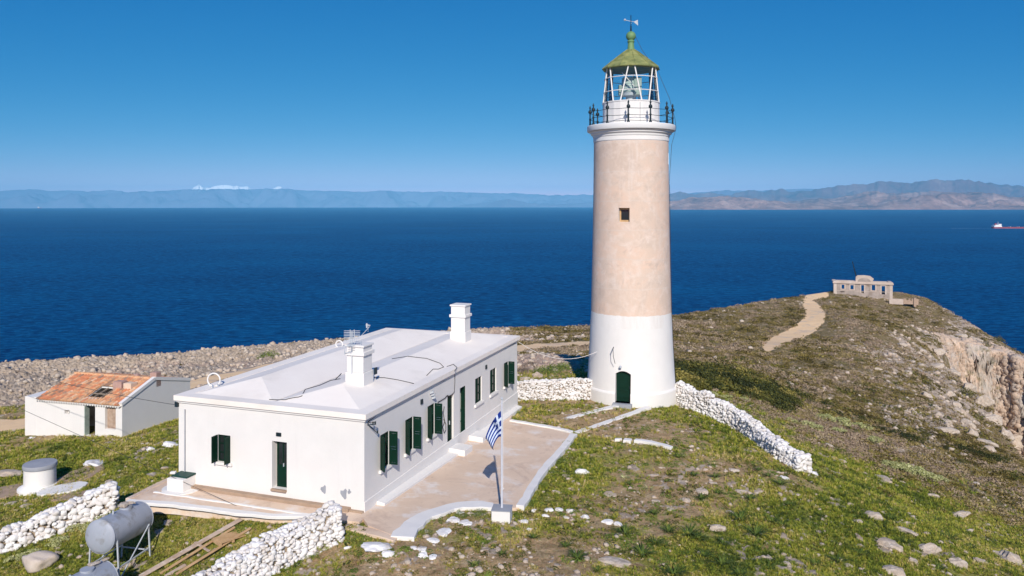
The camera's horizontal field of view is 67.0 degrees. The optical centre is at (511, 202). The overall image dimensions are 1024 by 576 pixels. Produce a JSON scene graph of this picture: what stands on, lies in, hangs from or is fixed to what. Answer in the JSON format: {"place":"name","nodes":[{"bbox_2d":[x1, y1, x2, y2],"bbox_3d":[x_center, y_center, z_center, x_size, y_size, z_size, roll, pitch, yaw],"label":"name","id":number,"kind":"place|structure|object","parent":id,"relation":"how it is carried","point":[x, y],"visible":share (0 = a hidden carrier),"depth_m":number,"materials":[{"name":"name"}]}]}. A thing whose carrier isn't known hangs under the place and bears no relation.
{"place":"outdoors","nodes":[
{"label":"outdoors","id":0,"kind":"place"},
{"bbox_2d":[193,185,282,189],"bbox_3d":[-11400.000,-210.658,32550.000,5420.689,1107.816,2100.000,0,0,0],"label":"snowy peaks","id":1,"kind":"object","parent":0,"point":[225,187],"visible":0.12,"depth_m":32780.15,"materials":[{"name":"white"}]},
{"bbox_2d":[0,341,589,430],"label":"dirt track","id":2,"kind":"structure","parent":0,"point":[13,425],"depth_m":74.12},
{"bbox_2d":[0,188,592,207],"bbox_3d":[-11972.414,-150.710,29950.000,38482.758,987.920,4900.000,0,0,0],"label":"hills","id":3,"kind":"structure","parent":0,"point":[220,198],"depth_m":28944.90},
{"bbox_2d":[0,207,1023,362],"bbox_3d":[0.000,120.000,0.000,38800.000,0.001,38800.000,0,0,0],"label":"sea","id":4,"kind":"structure","parent":0,"point":[83,282],"depth_m":1431.37,"materials":[{"name":"liquid"}]},
{"bbox_2d":[0,291,1023,575],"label":"ground","id":5,"kind":"structure","parent":0,"point":[546,555],"depth_m":39.78,"materials":[{"name":"stone"}]},
{"bbox_2d":[0,483,22,498],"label":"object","id":6,"kind":"structure","parent":5,"relation":"on","point":[4,491],"depth_m":39.19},
{"bbox_2d":[0,469,22,476],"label":"rock","id":7,"kind":"object","parent":5,"relation":"on","point":[8,472],"visible":0.76,"depth_m":41.64,"materials":[{"name":"stone"}]},
{"bbox_2d":[3,553,23,562],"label":"wall weed","id":8,"kind":"object","parent":5,"relation":"on","point":[12,557],"depth_m":30.69,"materials":[{"name":"green plant"}]},
{"bbox_2d":[17,458,57,495],"bbox_3d":[-24.105,14.002,39.493,2.040,1.475,2.040,0,0,0],"label":"cistern","id":9,"kind":"object","parent":5,"relation":"on","point":[39,474],"visible":0.91,"depth_m":38.94,"materials":[{"name":"concrete"}]},
{"bbox_2d":[22,550,58,572],"bbox_3d":[-18.237,13.784,29.832,1.337,0.592,0.958,3,-1,-11],"label":"rock","id":10,"kind":"object","parent":5,"relation":"on","point":[36,561],"visible":0.98,"depth_m":29.64,"materials":[{"name":"stone"}]},
{"bbox_2d":[44,536,69,546],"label":"wall weed","id":11,"kind":"object","parent":5,"relation":"on","point":[53,541],"depth_m":31.36,"materials":[{"name":"green plant"}]},
{"bbox_2d":[0,481,120,553],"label":"dry stone wall","id":12,"kind":"structure","parent":5,"relation":"on","point":[90,505],"depth_m":32.86,"materials":[{"name":"stone"}]},
{"bbox_2d":[37,481,87,496],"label":"white slab","id":13,"kind":"structure","parent":5,"relation":"on","point":[75,486],"depth_m":38.42,"materials":[{"name":"stone"}]},
{"bbox_2d":[48,490,85,501],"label":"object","id":14,"kind":"structure","parent":5,"relation":"on","point":[68,496],"depth_m":37.25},
{"bbox_2d":[57,464,104,484],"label":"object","id":15,"kind":"structure","parent":5,"relation":"on","point":[98,469],"depth_m":40.36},
{"bbox_2d":[83,459,102,466],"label":"whitewashed stone","id":16,"kind":"object","parent":5,"relation":"on","point":[96,462],"visible":0.72,"depth_m":41.51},
{"bbox_2d":[69,560,118,575],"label":"water tank","id":17,"kind":"object","parent":5,"relation":"on","point":[105,568],"visible":0.93,"depth_m":25.86,"materials":[{"name":"grey metal"}]},
{"bbox_2d":[25,371,190,436],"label":"house","id":18,"kind":"structure","parent":5,"relation":"on","point":[79,410],"depth_m":49.27,"materials":[{"name":"white paint"}]},
{"bbox_2d":[84,405,88,434],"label":"door","id":19,"kind":"structure","parent":18,"relation":"in","point":[86,408],"depth_m":48.46,"materials":[{"name":"green paint"}]},
{"bbox_2d":[107,407,115,428],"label":"blocked window","id":20,"kind":"structure","parent":18,"relation":"in","point":[111,412],"depth_m":48.04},
{"bbox_2d":[85,501,152,575],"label":"water tank","id":21,"kind":"object","parent":5,"relation":"on","point":[110,531],"visible":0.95,"depth_m":28.45,"materials":[{"name":"grey metal"}]},
{"bbox_2d":[138,518,241,575],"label":"plank","id":22,"kind":"object","parent":5,"relation":"on","point":[187,549],"visible":1,"depth_m":29.28,"materials":[{"name":"wood"}]},
{"bbox_2d":[159,526,234,573],"bbox_3d":[-11.816,13.082,29.170,0.100,0.817,2.931,0,0,41],"label":"plank","id":23,"kind":"object","parent":5,"relation":"on","point":[192,553],"visible":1,"depth_m":28.94,"materials":[{"name":"brown wood"}]},
{"bbox_2d":[175,527,251,574],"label":"plank","id":24,"kind":"object","parent":5,"relation":"on","point":[209,553],"visible":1,"depth_m":28.73,"materials":[{"name":"brown wood"}]},
{"bbox_2d":[211,530,245,546],"bbox_3d":[-10.839,12.862,29.660,0.710,0.122,1.090,0,0,44],"label":"pallet","id":25,"kind":"object","parent":5,"relation":"on","point":[223,538],"visible":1,"depth_m":29.49,"materials":[{"name":"brown wood"}]},
{"bbox_2d":[126,482,367,523],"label":"terrace","id":26,"kind":"structure","parent":5,"relation":"on","point":[351,518],"depth_m":31.78,"materials":[{"name":"beige concrete"}]},
{"bbox_2d":[126,478,166,499],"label":"kerb","id":27,"kind":"structure","parent":26,"relation":"on","point":[146,489],"depth_m":33.37,"materials":[{"name":"beige concrete"}]},
{"bbox_2d":[161,471,198,494],"bbox_3d":[-14.313,12.240,33.516,1.688,0.920,1.495,0,0,19],"label":"white tank box","id":28,"kind":"object","parent":26,"relation":"on","point":[178,486],"visible":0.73,"depth_m":33.22,"materials":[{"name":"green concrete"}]},
{"bbox_2d":[0,399,235,505],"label":"overhead cable","id":29,"kind":"object","parent":28,"relation":"attached to","point":[118,452],"visible":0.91,"depth_m":34.82,"materials":[{"name":"grey plastic"}]},
{"bbox_2d":[127,499,310,518],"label":"kerb","id":30,"kind":"structure","parent":26,"relation":"on","point":[218,510],"depth_m":31.05,"materials":[{"name":"concrete"}]},
{"bbox_2d":[153,491,307,513],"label":"kerb","id":31,"kind":"structure","parent":26,"relation":"on","point":[241,504],"depth_m":31.82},
{"bbox_2d":[191,500,344,575],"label":"dry stone wall","id":32,"kind":"structure","parent":5,"relation":"on","point":[269,553],"depth_m":27.61,"materials":[{"name":"stone"}]},
{"bbox_2d":[0,327,588,406],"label":"rubble","id":33,"kind":"object","parent":5,"relation":"on","point":[211,361],"visible":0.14,"depth_m":88.41,"materials":[{"name":"stone"}]},
{"bbox_2d":[174,303,521,513],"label":"keepers house","id":34,"kind":"structure","parent":5,"relation":"on","point":[300,430],"depth_m":33.85,"materials":[{"name":"paint"}]},
{"bbox_2d":[2,366,371,422],"bbox_3d":[-19.677,8.767,38.112,31.480,1.418,0.022,0,0,26],"label":"overhead cable","id":35,"kind":"object","parent":34,"relation":"attached to","point":[101,391],"visible":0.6,"depth_m":38.67,"materials":[{"name":"grey plastic"}]},
{"bbox_2d":[211,434,232,466],"bbox_3d":[-12.419,10.627,33.122,0.900,1.282,0.500,0,0,19],"label":"window","id":36,"kind":"structure","parent":34,"relation":"in","point":[220,444],"depth_m":33.14,"materials":[{"name":"green paint"}]},
{"bbox_2d":[277,441,286,486],"bbox_3d":[-9.612,10.972,32.490,0.622,1.948,0.100,0,0,19],"label":"door","id":37,"kind":"structure","parent":34,"relation":"in","point":[281,446],"depth_m":32.51,"materials":[{"name":"green paint"}]},
{"bbox_2d":[344,330,359,373],"bbox_3d":[-7.121,6.660,34.210,0.772,1.980,0.729,0,0,0],"label":"tv aerial","id":38,"kind":"object","parent":34,"relation":"attached to","point":[351,340],"visible":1,"depth_m":34.53,"materials":[{"name":"metal"}]},
{"bbox_2d":[379,431,397,473],"bbox_3d":[-5.246,10.489,32.470,0.510,1.557,1.110,0,0,19],"label":"window","id":39,"kind":"structure","parent":34,"relation":"in","point":[393,438],"depth_m":32.82,"materials":[{"name":"green paint"}]},
{"bbox_2d":[404,416,420,456],"bbox_3d":[-4.498,10.485,34.635,0.510,1.589,1.110,0,0,19],"label":"window","id":40,"kind":"structure","parent":34,"relation":"in","point":[416,422],"depth_m":34.98,"materials":[{"name":"green paint"}]},
{"bbox_2d":[427,403,441,440],"bbox_3d":[-3.744,10.452,36.814,0.510,1.604,1.110,0,0,19],"label":"window","id":41,"kind":"structure","parent":34,"relation":"in","point":[438,406],"depth_m":37.17,"materials":[{"name":"green paint"}]},
{"bbox_2d":[447,394,451,441],"bbox_3d":[-3.202,11.108,39.154,0.100,2.739,0.758,0,0,19],"label":"door","id":42,"kind":"structure","parent":34,"relation":"in","point":[449,399],"depth_m":39.22,"materials":[{"name":"green paint"}]},
{"bbox_2d":[461,386,464,431],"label":"open door leaf","id":43,"kind":"structure","parent":34,"relation":"in","point":[463,388],"depth_m":40.96,"materials":[{"name":"green paint"}]},
{"bbox_2d":[474,376,483,407],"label":"window","id":44,"kind":"structure","parent":34,"relation":"in","point":[478,394],"depth_m":43.08,"materials":[{"name":"green paint"}]},
{"bbox_2d":[489,368,498,397],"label":"window","id":45,"kind":"structure","parent":34,"relation":"in","point":[493,370],"depth_m":45.19,"materials":[{"name":"green paint"}]},
{"bbox_2d":[503,361,514,388],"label":"window","id":46,"kind":"structure","parent":34,"relation":"in","point":[509,367],"depth_m":47.30,"materials":[{"name":"green paint"}]},
{"bbox_2d":[360,542,391,552],"bbox_3d":[-4.993,12.596,28.291,1.215,0.342,1.103,10,-16,-25],"label":"whitewashed stone","id":47,"kind":"object","parent":5,"relation":"on","point":[372,547],"visible":0.94,"depth_m":27.94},
{"bbox_2d":[381,550,394,557],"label":"whitewashed stone","id":48,"kind":"object","parent":5,"relation":"on","point":[387,553],"visible":0.98,"depth_m":27.61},
{"bbox_2d":[436,528,450,536],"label":"whitewashed stone","id":49,"kind":"object","parent":5,"relation":"on","point":[442,532],"visible":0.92,"depth_m":29.61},
{"bbox_2d":[361,416,569,534],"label":"terrace","id":50,"kind":"structure","parent":5,"relation":"on","point":[528,452],"depth_m":35.73,"materials":[{"name":"beige concrete"}]},
{"bbox_2d":[345,524,396,542],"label":"kerb","id":51,"kind":"structure","parent":50,"relation":"on","point":[375,533],"depth_m":29.17,"materials":[{"name":"beige concrete"}]},
{"bbox_2d":[391,501,493,541],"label":"kerb","id":52,"kind":"structure","parent":50,"relation":"on","point":[409,529],"depth_m":30.93,"materials":[{"name":"concrete"}]},
{"bbox_2d":[510,419,572,432],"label":"kerb","id":53,"kind":"structure","parent":50,"relation":"on","point":[546,426],"depth_m":44.62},
{"bbox_2d":[516,433,576,510],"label":"kerb","id":54,"kind":"structure","parent":50,"relation":"on","point":[529,492],"depth_m":36.52,"materials":[{"name":"concrete"}]},
{"bbox_2d":[468,508,488,518],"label":"bush","id":55,"kind":"object","parent":5,"relation":"on","point":[481,511],"visible":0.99,"depth_m":31.42,"materials":[{"name":"green plant"}]},
{"bbox_2d":[491,397,512,522],"bbox_3d":[-0.406,10.495,31.138,0.790,5.310,0.720,0,0,8],"label":"flagpole","id":56,"kind":"object","parent":5,"relation":"on","point":[501,512],"visible":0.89,"depth_m":31.11,"materials":[{"name":"metal"}]},
{"bbox_2d":[486,411,500,448],"bbox_3d":[-0.755,9.202,31.196,0.640,1.624,0.349,0,0,-20],"label":"flag","id":57,"kind":"object","parent":56,"relation":"hanging from","point":[493,434],"visible":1,"depth_m":31.17,"materials":[{"name":"blue fabric"}]},
{"bbox_2d":[0,366,1021,575],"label":"herb mats","id":58,"kind":"object","parent":5,"relation":"on","point":[492,537],"visible":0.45,"depth_m":32.52,"materials":[{"name":"green plant"}]},
{"bbox_2d":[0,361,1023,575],"bbox_3d":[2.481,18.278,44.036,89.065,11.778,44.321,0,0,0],"label":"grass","id":59,"kind":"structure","parent":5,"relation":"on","point":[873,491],"depth_m":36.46,"materials":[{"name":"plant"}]},
{"bbox_2d":[0,358,1023,575],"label":"shrublets","id":60,"kind":"object","parent":5,"relation":"on","point":[476,548],"visible":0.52,"depth_m":32.07,"materials":[{"name":"green plant"}]},
{"bbox_2d":[542,363,564,373],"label":"bush","id":61,"kind":"object","parent":5,"relation":"on","point":[550,367],"visible":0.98,"depth_m":61.12,"materials":[{"name":"green plant"}]},
{"bbox_2d":[517,377,591,400],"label":"dry stone wall","id":62,"kind":"structure","parent":5,"relation":"on","point":[572,388],"depth_m":51.66,"materials":[{"name":"stone"}]},
{"bbox_2d":[564,547,590,562],"bbox_3d":[2.265,12.714,27.866,1.209,0.238,1.211,0,0,-43],"label":"squill clump","id":63,"kind":"object","parent":5,"relation":"on","point":[575,556],"visible":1,"depth_m":27.93,"materials":[{"name":"green plant"}]},
{"bbox_2d":[566,405,618,418],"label":"kerb","id":64,"kind":"structure","parent":5,"relation":"on","point":[610,407],"depth_m":48.53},
{"bbox_2d":[574,406,650,432],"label":"kerb","id":65,"kind":"structure","parent":5,"relation":"on","point":[631,413],"depth_m":47.16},
{"bbox_2d":[598,556,628,567],"bbox_3d":[3.687,12.883,27.694,1.170,0.232,0.721,3,2,22],"label":"outcrop","id":66,"kind":"object","parent":5,"relation":"on","point":[620,562],"visible":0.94,"depth_m":27.61,"materials":[{"name":"stone"}]},
{"bbox_2d":[610,523,637,534],"bbox_3d":[4.429,12.902,30.405,1.344,0.264,1.331,0,0,31],"label":"squill clump","id":67,"kind":"object","parent":5,"relation":"on","point":[626,530],"visible":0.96,"depth_m":30.48,"materials":[{"name":"green plant"}]},
{"bbox_2d":[587,19,676,408],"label":"lighthouse","id":68,"kind":"object","parent":5,"relation":"on","point":[631,363],"visible":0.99,"depth_m":50.78,"materials":[{"name":"beige paint"}]},
{"bbox_2d":[616,371,630,401],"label":"door","id":69,"kind":"structure","parent":68,"relation":"in","point":[623,379],"depth_m":50.53,"materials":[{"name":"green paint"}]},
{"bbox_2d":[620,208,629,221],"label":"window","id":70,"kind":"structure","parent":68,"relation":"in","point":[624,212],"depth_m":50.90,"materials":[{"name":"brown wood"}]},
{"bbox_2d":[626,540,659,558],"bbox_3d":[4.727,12.857,28.550,1.511,0.298,1.513,0,0,-14],"label":"squill clump","id":71,"kind":"object","parent":5,"relation":"on","point":[643,554],"visible":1,"depth_m":28.57,"materials":[{"name":"green plant"}]},
{"bbox_2d":[634,439,672,449],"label":"kerb","id":72,"kind":"structure","parent":5,"relation":"on","point":[659,444],"depth_m":41.71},
{"bbox_2d":[656,561,692,575],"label":"squill clump","id":73,"kind":"object","parent":5,"relation":"on","point":[675,571],"visible":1,"depth_m":26.98,"materials":[{"name":"green plant"}]},
{"bbox_2d":[671,523,701,537],"bbox_3d":[6.958,13.071,30.774,1.561,0.308,1.564,0,0,16],"label":"squill clump","id":74,"kind":"object","parent":5,"relation":"on","point":[690,529],"visible":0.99,"depth_m":30.76,"materials":[{"name":"green plant"}]},
{"bbox_2d":[710,524,726,531],"bbox_3d":[8.358,13.269,31.486,0.728,0.388,0.496,0,0,3],"label":"rock","id":75,"kind":"object","parent":5,"relation":"on","point":[718,527],"visible":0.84,"depth_m":31.31,"materials":[{"name":"stone"}]},
{"bbox_2d":[708,554,736,566],"bbox_3d":[7.614,13.117,28.138,1.261,0.248,1.259,0,0,-12],"label":"squill clump","id":76,"kind":"object","parent":5,"relation":"on","point":[723,560],"visible":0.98,"depth_m":28.29,"materials":[{"name":"green plant"}]},
{"bbox_2d":[724,508,758,520],"bbox_3d":[9.689,13.333,32.856,1.587,0.314,1.603,0,0,-30],"label":"squill clump","id":77,"kind":"object","parent":5,"relation":"on","point":[741,514],"visible":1,"depth_m":32.95,"materials":[{"name":"green plant"}]},
{"bbox_2d":[727,565,755,575],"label":"squill clump","id":78,"kind":"object","parent":5,"relation":"on","point":[739,571],"visible":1,"depth_m":27.56,"materials":[{"name":"green plant"}]},
{"bbox_2d":[675,380,812,472],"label":"dry stone wall","id":79,"kind":"structure","parent":5,"relation":"on","point":[708,403],"depth_m":46.15,"materials":[{"name":"stone"}]},
{"bbox_2d":[743,519,773,537],"bbox_3d":[9.818,13.338,31.404,1.569,0.345,1.658,0,0,0],"label":"squill clump","id":80,"kind":"object","parent":5,"relation":"on","point":[757,532],"visible":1,"depth_m":31.47,"materials":[{"name":"green plant"}]},
{"bbox_2d":[505,290,1023,533],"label":"scrub","id":81,"kind":"object","parent":5,"relation":"on","point":[1014,485],"visible":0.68,"depth_m":109.62,"materials":[{"name":"brown plant"}]},
{"bbox_2d":[514,296,1023,472],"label":"rubble","id":82,"kind":"object","parent":5,"relation":"on","point":[924,385],"visible":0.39,"depth_m":117.71,"materials":[{"name":"stone"}]},
{"bbox_2d":[823,554,851,563],"bbox_3d":[12.816,13.973,30.311,1.121,0.246,1.184,0,0,-27],"label":"squill clump","id":83,"kind":"object","parent":5,"relation":"on","point":[837,560],"visible":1,"depth_m":30.38,"materials":[{"name":"green plant"}]},
{"bbox_2d":[830,416,851,426],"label":"spurge bush","id":84,"kind":"object","parent":5,"relation":"on","point":[844,419],"visible":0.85,"depth_m":63.99,"materials":[{"name":"green plant"}]},
{"bbox_2d":[673,295,1023,477],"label":"dark scrub","id":85,"kind":"object","parent":5,"relation":"on","point":[863,399],"visible":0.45,"depth_m":93.21,"materials":[{"name":"green plant"}]},
{"bbox_2d":[674,357,1023,480],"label":"dark thicket","id":86,"kind":"object","parent":5,"relation":"on","point":[696,375],"visible":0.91,"depth_m":67.84,"materials":[{"name":"green plant"}]},
{"bbox_2d":[681,356,1023,527],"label":"brush","id":87,"kind":"object","parent":5,"relation":"on","point":[810,414],"visible":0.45,"depth_m":59.28,"materials":[{"name":"green plant"}]},
{"bbox_2d":[832,275,893,299],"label":"ruined building","id":88,"kind":"structure","parent":5,"relation":"on","point":[867,282],"depth_m":227.11,"materials":[{"name":"stone"}]},
{"bbox_2d":[864,511,882,520],"bbox_3d":[16.699,14.589,35.864,0.935,0.519,0.800,-1,6,-14],"label":"rock","id":89,"kind":"object","parent":5,"relation":"on","point":[878,515],"visible":0.59,"depth_m":35.66,"materials":[{"name":"stone"}]},
{"bbox_2d":[876,537,902,552],"bbox_3d":[16.007,14.560,32.946,1.112,0.505,1.024,1,2,12],"label":"rock","id":90,"kind":"object","parent":5,"relation":"on","point":[885,542],"visible":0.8,"depth_m":32.66,"materials":[{"name":"stone"}]},
{"bbox_2d":[882,565,905,575],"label":"rock","id":91,"kind":"object","parent":5,"relation":"on","point":[896,570],"visible":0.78,"depth_m":30.16,"materials":[{"name":"stone"}]},
{"bbox_2d":[889,461,917,471],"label":"spurge bush","id":92,"kind":"object","parent":5,"relation":"on","point":[903,464],"visible":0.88,"depth_m":50.93,"materials":[{"name":"green plant"}]},
{"bbox_2d":[889,298,918,306],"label":"low wall","id":93,"kind":"structure","parent":5,"relation":"on","point":[914,301],"depth_m":217.91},
{"bbox_2d":[898,465,929,474],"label":"spurge bush","id":94,"kind":"object","parent":5,"relation":"on","point":[922,471],"visible":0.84,"depth_m":50.51,"materials":[{"name":"green plant"}]},
{"bbox_2d":[916,471,939,480],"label":"spurge bush","id":95,"kind":"object","parent":5,"relation":"on","point":[931,475],"visible":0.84,"depth_m":50.01,"materials":[{"name":"green plant"}]},
{"bbox_2d":[918,543,941,554],"bbox_3d":[17.865,14.935,33.374,1.054,0.605,0.874,0,0,-34],"label":"rock","id":96,"kind":"object","parent":5,"relation":"on","point":[930,548],"visible":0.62,"depth_m":33.15,"materials":[{"name":"stone"}]},
{"bbox_2d":[933,348,945,356],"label":"crag","id":97,"kind":"structure","parent":5,"relation":"on","point":[940,352],"depth_m":163.46,"materials":[{"name":"stone"}]},
{"bbox_2d":[934,426,959,433],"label":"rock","id":98,"kind":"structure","parent":5,"relation":"on","point":[951,430],"depth_m":78.63,"materials":[{"name":"stone"}]},
{"bbox_2d":[947,557,967,568],"bbox_3d":[18.601,15.206,32.399,0.836,0.645,0.724,-4,5,-17],"label":"rock","id":99,"kind":"object","parent":5,"relation":"on","point":[958,561],"visible":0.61,"depth_m":32.22,"materials":[{"name":"stone"}]},
{"bbox_2d":[952,510,970,518],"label":"rock","id":100,"kind":"object","parent":5,"relation":"on","point":[963,514],"visible":0.49,"depth_m":42.70,"materials":[{"name":"stone"}]},
{"bbox_2d":[960,418,975,429],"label":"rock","id":101,"kind":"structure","parent":5,"relation":"on","point":[965,421],"depth_m":88.60,"materials":[{"name":"stone"}]},
{"bbox_2d":[962,383,976,392],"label":"crag","id":102,"kind":"structure","parent":5,"relation":"on","point":[971,386],"depth_m":132.48,"materials":[{"name":"stone"}]},
{"bbox_2d":[931,331,1023,455],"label":"cliff","id":103,"kind":"structure","parent":5,"relation":"on","point":[1004,371],"depth_m":177.97,"materials":[{"name":"stone"}]},
{"bbox_2d":[974,395,994,406],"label":"crag","id":104,"kind":"structure","parent":5,"relation":"on","point":[984,400],"depth_m":124.79,"materials":[{"name":"stone"}]},
{"bbox_2d":[984,413,1002,425],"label":"crag","id":105,"kind":"structure","parent":5,"relation":"on","point":[994,417],"depth_m":116.01,"materials":[{"name":"stone"}]},
{"bbox_2d":[999,429,1014,443],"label":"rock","id":106,"kind":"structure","parent":5,"relation":"on","point":[1008,434],"depth_m":109.90,"materials":[{"name":"stone"}]},
{"bbox_2d":[993,550,1022,565],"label":"rock","id":107,"kind":"object","parent":5,"relation":"on","point":[1010,556],"visible":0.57,"depth_m":34.58,"materials":[{"name":"stone"}]},
{"bbox_2d":[1011,434,1023,448],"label":"crag","id":108,"kind":"structure","parent":5,"relation":"on","point":[1018,440],"depth_m":172.90,"materials":[{"name":"stone"}]},
{"bbox_2d":[0,0,1023,195],"label":"sky","id":109,"kind":"structure","parent":0,"point":[478,96],"materials":[{"name":"blue"}]},
{"bbox_2d":[454,189,813,206],"bbox_3d":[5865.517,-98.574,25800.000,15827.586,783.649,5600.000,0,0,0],"label":"hills","id":110,"kind":"structure","parent":0,"point":[507,203],"depth_m":25171.28,"materials":[{"name":"stone"}]},
{"bbox_2d":[761,292,828,350],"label":"dirt track","id":111,"kind":"structure","parent":0,"point":[811,321],"depth_m":169.83,"materials":[{"name":"soil"}]},
{"bbox_2d":[669,193,1023,209],"bbox_3d":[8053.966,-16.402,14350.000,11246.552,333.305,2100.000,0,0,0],"label":"hills","id":112,"kind":"structure","parent":0,"point":[951,201],"depth_m":13705.46,"materials":[{"name":"stone"}]},
{"bbox_2d":[670,179,1023,201],"bbox_3d":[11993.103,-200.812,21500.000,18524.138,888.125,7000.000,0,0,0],"label":"hills","id":113,"kind":"structure","parent":0,"point":[957,186],"depth_m":20607.09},
{"bbox_2d":[785,191,1023,207],"bbox_3d":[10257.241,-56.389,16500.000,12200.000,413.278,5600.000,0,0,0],"label":"hills","id":114,"kind":"structure","parent":0,"point":[871,197],"depth_m":15250.97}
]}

